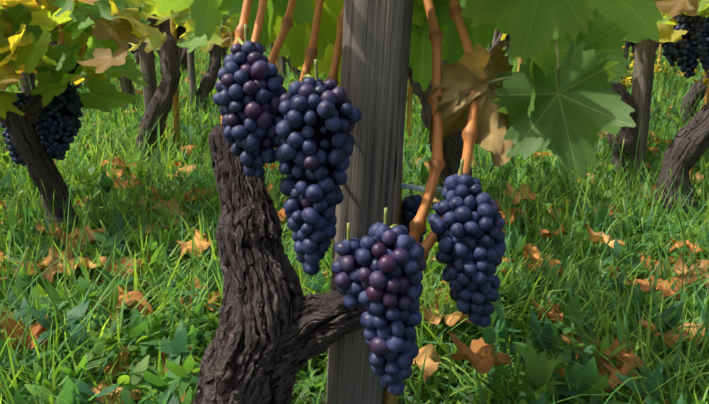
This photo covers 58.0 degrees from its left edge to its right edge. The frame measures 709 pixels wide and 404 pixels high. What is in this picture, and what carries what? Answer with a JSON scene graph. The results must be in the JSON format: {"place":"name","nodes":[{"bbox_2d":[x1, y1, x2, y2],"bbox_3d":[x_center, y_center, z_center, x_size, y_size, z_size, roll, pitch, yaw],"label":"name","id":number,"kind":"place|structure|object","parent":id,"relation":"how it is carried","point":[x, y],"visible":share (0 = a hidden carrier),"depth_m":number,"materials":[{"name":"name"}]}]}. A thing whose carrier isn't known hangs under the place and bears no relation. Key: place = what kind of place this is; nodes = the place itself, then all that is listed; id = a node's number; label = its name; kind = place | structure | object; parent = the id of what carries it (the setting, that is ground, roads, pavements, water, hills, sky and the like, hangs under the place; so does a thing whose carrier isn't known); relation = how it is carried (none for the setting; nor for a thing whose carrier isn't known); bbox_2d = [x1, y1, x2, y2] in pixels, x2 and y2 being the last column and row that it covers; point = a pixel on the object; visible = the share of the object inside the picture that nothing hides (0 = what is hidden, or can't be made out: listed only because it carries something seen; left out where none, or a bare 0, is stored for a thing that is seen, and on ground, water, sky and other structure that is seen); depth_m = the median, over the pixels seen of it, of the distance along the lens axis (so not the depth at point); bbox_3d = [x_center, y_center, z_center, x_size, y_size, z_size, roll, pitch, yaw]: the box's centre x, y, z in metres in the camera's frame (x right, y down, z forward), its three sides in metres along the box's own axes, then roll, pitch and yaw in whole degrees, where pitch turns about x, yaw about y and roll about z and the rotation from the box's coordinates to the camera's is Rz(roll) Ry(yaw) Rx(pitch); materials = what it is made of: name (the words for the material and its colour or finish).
{"place":"outdoors","nodes":[
{"label":"outdoors","id":0,"kind":"place"},
{"bbox_2d":[0,40,708,403],"bbox_3d":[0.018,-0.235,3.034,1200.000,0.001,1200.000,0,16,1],"label":"ground","id":1,"kind":"structure","parent":0,"point":[440,390],"depth_m":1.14,"materials":[{"name":"plant"}]},
{"bbox_2d":[193,123,362,403],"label":"vine trunk","id":2,"kind":"object","parent":1,"relation":"on","point":[277,329],"visible":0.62,"depth_m":0.79,"materials":[{"name":"brown plant"}]},
{"bbox_2d":[18,0,656,188],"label":"posts","id":3,"kind":"object","parent":1,"relation":"on","point":[643,57],"visible":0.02,"depth_m":2.34,"materials":[{"name":"wood"}]},
{"bbox_2d":[0,54,708,403],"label":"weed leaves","id":4,"kind":"object","parent":1,"relation":"on","point":[541,368],"visible":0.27,"depth_m":1.17,"materials":[{"name":"green plant"}]},
{"bbox_2d":[0,58,708,403],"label":"fallen leaves","id":5,"kind":"object","parent":1,"relation":"on","point":[480,351],"visible":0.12,"depth_m":1.31,"materials":[{"name":"orange plant"}]},
{"bbox_2d":[0,18,708,247],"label":"vine trunks","id":6,"kind":"object","parent":1,"relation":"on","point":[689,143],"visible":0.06,"depth_m":1.82,"materials":[{"name":"brown plant"}]},
{"bbox_2d":[52,0,94,56],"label":"canes","id":7,"kind":"object","parent":6,"relation":"on","point":[81,50],"depth_m":1.62,"materials":[{"name":"brown plant"}]},
{"bbox_2d":[0,3,506,40],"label":"vine leaves","id":8,"kind":"object","parent":6,"relation":"attached to","point":[231,18],"depth_m":3.87,"materials":[{"name":"green plant"}]},
{"bbox_2d":[4,43,708,354],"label":"wildflower stems","id":9,"kind":"object","parent":1,"relation":"on","point":[600,269],"visible":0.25,"depth_m":1.66,"materials":[{"name":"green plant"}]},
{"bbox_2d":[15,14,708,363],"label":"grape stems","id":10,"kind":"object","parent":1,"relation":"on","point":[318,137],"visible":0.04,"depth_m":0.72,"materials":[{"name":"green plant"}]},
{"bbox_2d":[237,24,463,240],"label":"grape stems","id":11,"kind":"object","parent":10,"relation":"on","point":[241,42],"visible":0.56,"depth_m":0.73,"materials":[{"name":"plant"}]},
{"bbox_2d":[0,0,708,118],"bbox_3d":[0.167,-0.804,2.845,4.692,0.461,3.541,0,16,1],"label":"vine leaves","id":12,"kind":"object","parent":10,"relation":"on","point":[104,96],"visible":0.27,"depth_m":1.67,"materials":[{"name":"green plant"}]},
{"bbox_2d":[428,41,513,166],"bbox_3d":[0.176,-0.129,0.827,0.160,0.154,0.118,0,16,1],"label":"dried leaf","id":13,"kind":"object","parent":12,"relation":"attached to","point":[467,73],"visible":0.75,"depth_m":0.82,"materials":[{"name":"brown plant"}]},
{"bbox_2d":[554,41,559,93],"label":"leaf petioles","id":14,"kind":"object","parent":12,"relation":"on","point":[557,56],"visible":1,"depth_m":0.80,"materials":[{"name":"plant"}]},
{"bbox_2d":[0,13,708,165],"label":"grape clusters","id":15,"kind":"object","parent":10,"relation":"on","point":[698,34],"visible":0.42,"depth_m":1.71,"materials":[{"name":"purple food"}]},
{"bbox_2d":[212,41,505,395],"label":"grape clusters","id":16,"kind":"object","parent":10,"relation":"on","point":[271,117],"visible":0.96,"depth_m":0.71,"materials":[{"name":"food"}]},
{"bbox_2d":[326,0,413,403],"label":"wooden post","id":17,"kind":"object","parent":1,"relation":"on","point":[376,39],"visible":0.71,"depth_m":0.81,"materials":[{"name":"grey wood"}]},
{"bbox_2d":[400,183,440,192],"bbox_3d":[0.085,-0.018,0.845,0.058,0.010,0.017,5,17,17],"label":"plastic tie","id":18,"kind":"object","parent":17,"relation":"attached to","point":[413,187],"visible":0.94,"depth_m":0.84,"materials":[{"name":"plastic"}]},
{"bbox_2d":[383,158,402,403],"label":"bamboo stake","id":19,"kind":"object","parent":1,"relation":"on","point":[389,398],"visible":0.06,"depth_m":0.95,"materials":[{"name":"wood"}]},
{"bbox_2d":[170,18,708,182],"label":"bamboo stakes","id":20,"kind":"object","parent":1,"relation":"on","point":[409,98],"depth_m":2.73,"materials":[{"name":"brown wood"}]},
{"bbox_2d":[221,0,511,259],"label":"vine canes","id":21,"kind":"object","parent":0,"point":[417,223],"visible":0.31,"depth_m":0.83,"materials":[{"name":"brown plant"}]},
{"bbox_2d":[152,0,662,178],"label":"vine leaves","id":22,"kind":"object","parent":21,"relation":"attached to","point":[577,114],"visible":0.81,"depth_m":0.81,"materials":[{"name":"green plant"}]},
{"bbox_2d":[412,3,448,26],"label":"vine leaves","id":23,"kind":"object","parent":21,"relation":"attached to","point":[418,17],"visible":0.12,"depth_m":0.94,"materials":[{"name":"green plant"}]},
{"bbox_2d":[620,39,708,95],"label":"vine leaves","id":24,"kind":"object","parent":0,"point":[657,69],"visible":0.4,"depth_m":2.61,"materials":[{"name":"yellow plant"}]}
]}

